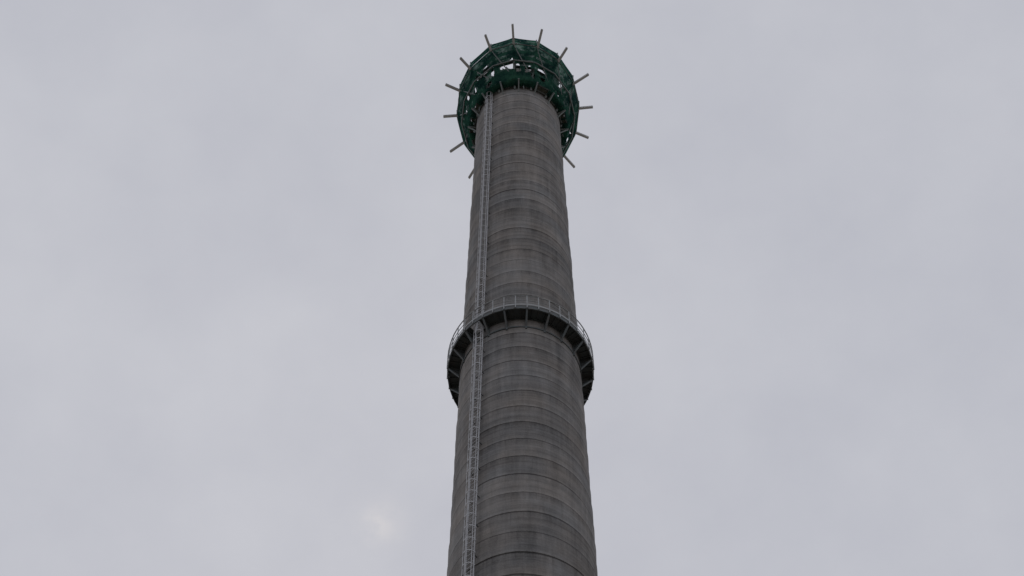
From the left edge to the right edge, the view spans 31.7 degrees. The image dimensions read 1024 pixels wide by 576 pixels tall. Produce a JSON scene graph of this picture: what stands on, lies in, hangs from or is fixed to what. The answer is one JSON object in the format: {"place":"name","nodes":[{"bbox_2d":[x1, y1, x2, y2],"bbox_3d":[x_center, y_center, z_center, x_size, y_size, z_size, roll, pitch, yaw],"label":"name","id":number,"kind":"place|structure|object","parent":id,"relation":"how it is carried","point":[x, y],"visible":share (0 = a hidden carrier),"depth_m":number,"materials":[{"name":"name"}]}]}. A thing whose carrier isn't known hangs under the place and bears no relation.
{"place":"outdoors","nodes":[
{"label":"outdoors","id":0,"kind":"place"},
{"bbox_2d":[0,0,1023,575],"label":"sky","id":1,"kind":"structure","parent":0,"point":[235,234],"materials":[{"name":"grey"}]},
{"bbox_2d":[447,68,597,575],"bbox_3d":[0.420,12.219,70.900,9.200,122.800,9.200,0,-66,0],"label":"concrete chimney","id":2,"kind":"object","parent":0,"point":[534,514],"visible":0.86,"depth_m":82.51,"materials":[{"name":"concrete"}]},
{"bbox_2d":[461,81,493,575],"bbox_3d":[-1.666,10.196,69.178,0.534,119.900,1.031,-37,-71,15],"label":"caged ladder","id":3,"kind":"object","parent":2,"relation":"attached to","point":[473,391],"visible":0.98,"depth_m":83.98,"materials":[{"name":"metal"}]},
{"bbox_2d":[443,24,592,178],"bbox_3d":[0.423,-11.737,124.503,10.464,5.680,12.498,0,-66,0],"label":"construction platform","id":4,"kind":"structure","parent":2,"relation":"attached to","point":[524,54],"depth_m":123.44,"materials":[{"name":"green safety netting"},{"name":"plank"},{"name":"pale steel"}]},
{"bbox_2d":[447,295,594,407],"bbox_3d":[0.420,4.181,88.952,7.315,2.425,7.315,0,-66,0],"label":"maintenance gallery","id":5,"kind":"object","parent":2,"relation":"attached to","point":[568,330],"visible":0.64,"depth_m":88.01,"materials":[{"name":"metal"}]}
]}

